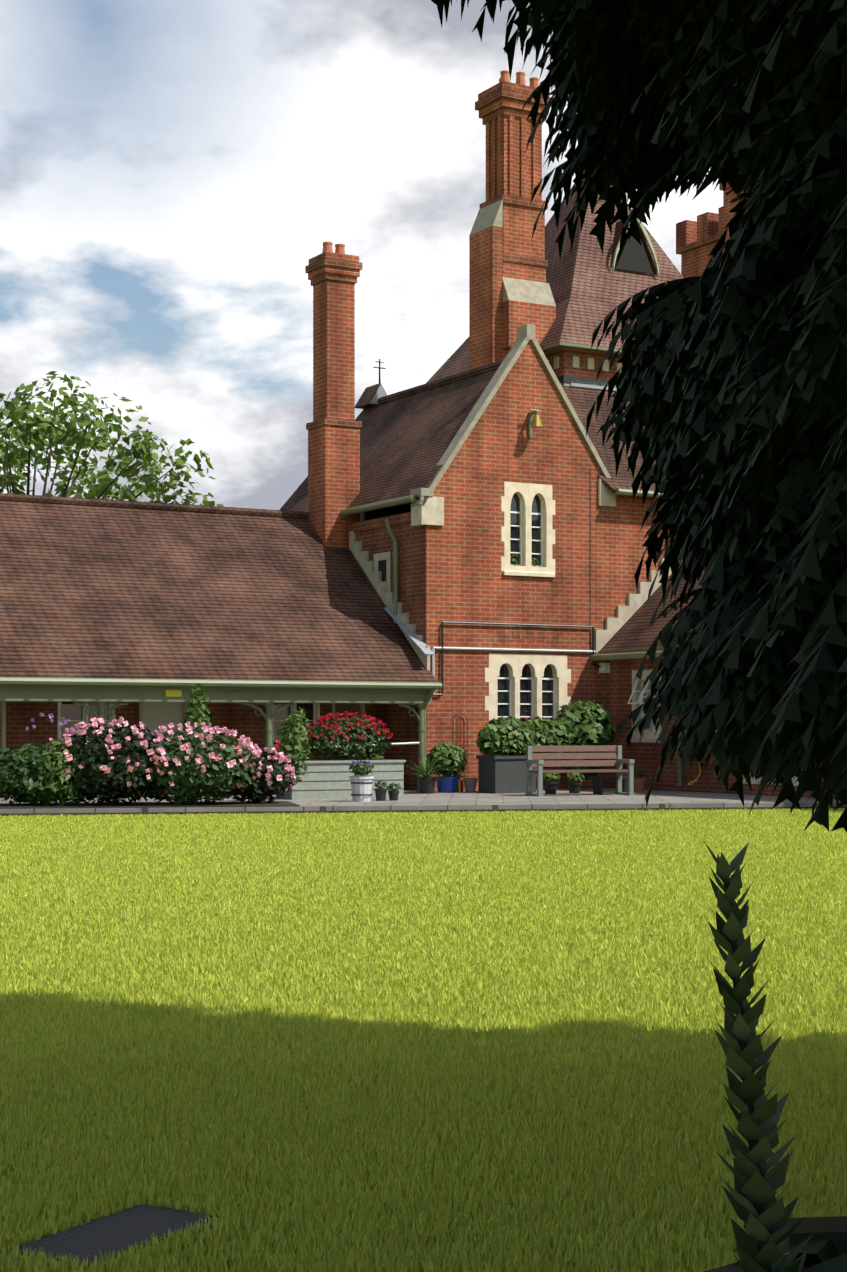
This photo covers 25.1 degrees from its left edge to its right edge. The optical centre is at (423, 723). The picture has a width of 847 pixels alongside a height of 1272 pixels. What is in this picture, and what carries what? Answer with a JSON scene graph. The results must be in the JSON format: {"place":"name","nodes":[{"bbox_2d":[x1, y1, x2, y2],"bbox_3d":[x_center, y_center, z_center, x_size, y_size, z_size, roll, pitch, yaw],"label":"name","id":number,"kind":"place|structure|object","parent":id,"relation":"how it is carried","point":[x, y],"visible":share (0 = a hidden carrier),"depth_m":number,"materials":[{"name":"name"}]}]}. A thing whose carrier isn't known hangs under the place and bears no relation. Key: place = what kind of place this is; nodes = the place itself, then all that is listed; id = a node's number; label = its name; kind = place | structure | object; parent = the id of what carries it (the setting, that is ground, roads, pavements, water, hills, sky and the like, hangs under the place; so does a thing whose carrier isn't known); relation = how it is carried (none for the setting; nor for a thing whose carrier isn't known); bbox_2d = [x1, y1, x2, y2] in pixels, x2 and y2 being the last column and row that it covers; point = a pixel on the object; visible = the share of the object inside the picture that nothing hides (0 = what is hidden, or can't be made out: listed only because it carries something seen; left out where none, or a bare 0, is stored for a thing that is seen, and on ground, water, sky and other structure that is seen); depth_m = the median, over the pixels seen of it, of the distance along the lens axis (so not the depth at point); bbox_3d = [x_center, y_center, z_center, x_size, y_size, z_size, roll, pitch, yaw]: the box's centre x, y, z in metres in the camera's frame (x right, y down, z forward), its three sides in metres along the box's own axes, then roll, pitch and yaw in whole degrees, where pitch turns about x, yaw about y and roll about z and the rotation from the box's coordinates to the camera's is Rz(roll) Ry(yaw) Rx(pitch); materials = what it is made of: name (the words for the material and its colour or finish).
{"place":"outdoors","nodes":[
{"label":"outdoors","id":0,"kind":"place"},
{"bbox_2d":[0,0,722,509],"label":"sky","id":1,"kind":"structure","parent":0,"point":[172,172],"materials":[{"name":"white"}]},
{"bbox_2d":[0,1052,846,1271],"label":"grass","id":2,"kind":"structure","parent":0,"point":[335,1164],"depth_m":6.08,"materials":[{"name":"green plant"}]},
{"bbox_2d":[0,787,846,816],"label":"paved path","id":3,"kind":"structure","parent":0,"point":[562,799],"depth_m":31.07,"materials":[{"name":"stone"}]},
{"bbox_2d":[0,683,310,808],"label":"rose bushes","id":4,"kind":"object","parent":3,"relation":"on","point":[46,785],"visible":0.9,"depth_m":29.76,"materials":[{"name":"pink plant"}]},
{"bbox_2d":[25,713,295,795],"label":"pink flowers","id":5,"kind":"object","parent":4,"relation":"attached to","point":[256,751],"visible":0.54,"depth_m":29.83,"materials":[{"name":"pink plant"}]},
{"bbox_2d":[273,759,405,799],"bbox_3d":[-1.463,0.973,33.376,2.210,0.665,0.760,0,0,-28],"label":"timber planter box","id":6,"kind":"object","parent":3,"relation":"on","point":[325,779],"visible":0.69,"depth_m":32.95,"materials":[{"name":"wood"}]},
{"bbox_2d":[287,707,392,759],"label":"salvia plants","id":7,"kind":"object","parent":6,"relation":"on","point":[337,733],"visible":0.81,"depth_m":33.27,"materials":[{"name":"red plant"}]},
{"bbox_2d":[349,760,400,801],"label":"potted plants","id":8,"kind":"object","parent":3,"relation":"on","point":[361,786],"visible":1,"depth_m":31.77,"materials":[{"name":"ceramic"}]},
{"bbox_2d":[407,741,477,793],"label":"potted plants","id":9,"kind":"object","parent":3,"relation":"on","point":[446,760],"visible":1,"depth_m":35.72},
{"bbox_2d":[476,755,535,793],"bbox_3d":[1.575,0.956,35.873,0.960,0.700,0.660,0,0,-30],"label":"dark planter box","id":10,"kind":"object","parent":3,"relation":"on","point":[500,774],"visible":0.75,"depth_m":35.59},
{"bbox_2d":[476,700,616,780],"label":"shrubs","id":11,"kind":"object","parent":10,"relation":"on","point":[516,736],"visible":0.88,"depth_m":36.30,"materials":[{"name":"green plant"}]},
{"bbox_2d":[525,745,634,796],"bbox_3d":[2.841,0.856,34.578,1.900,0.900,0.600,0,0,-20],"label":"park bench","id":12,"kind":"object","parent":3,"relation":"on","point":[541,764],"visible":1,"depth_m":34.67,"materials":[{"name":"brown wood"}]},
{"bbox_2d":[543,769,645,793],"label":"potted plants","id":13,"kind":"object","parent":3,"relation":"on","point":[550,784],"visible":0.81,"depth_m":35.50,"materials":[{"name":"black"}]},
{"bbox_2d":[592,776,627,793],"bbox_3d":[3.453,1.141,35.208,0.600,0.330,0.300,0,0,-23],"label":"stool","id":14,"kind":"object","parent":3,"relation":"on","point":[597,784],"visible":0.69,"depth_m":35.09,"materials":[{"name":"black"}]},
{"bbox_2d":[0,807,846,1065],"bbox_3d":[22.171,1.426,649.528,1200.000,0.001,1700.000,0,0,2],"label":"lawn ground","id":15,"kind":"structure","parent":0,"point":[420,953],"depth_m":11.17,"materials":[{"name":"green plant"}]},
{"bbox_2d":[0,1204,217,1270],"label":"manhole cover","id":16,"kind":"object","parent":15,"relation":"on","point":[116,1232],"visible":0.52,"depth_m":5.23,"materials":[{"name":"metal"}]},
{"bbox_2d":[0,371,224,506],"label":"tree","id":17,"kind":"object","parent":15,"relation":"on","point":[17,457],"depth_m":54.59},
{"bbox_2d":[0,70,834,798],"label":"brick house","id":18,"kind":"structure","parent":15,"relation":"on","point":[368,568],"depth_m":37.77,"materials":[{"name":"brick"}]},
{"bbox_2d":[510,553,538,723],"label":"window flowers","id":19,"kind":"object","parent":18,"relation":"attached to","point":[534,565],"visible":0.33,"depth_m":37.96,"materials":[{"name":"green plant"}]},
{"bbox_2d":[703,840,846,1271],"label":"acanthus plant","id":20,"kind":"object","parent":15,"relation":"on","point":[777,1233],"visible":1,"depth_m":2.67,"materials":[{"name":"green plant"}]},
{"bbox_2d":[431,0,846,831],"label":"conifer","id":21,"kind":"object","parent":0,"point":[729,382],"depth_m":3.89,"materials":[{"name":"green plant"}]}
]}

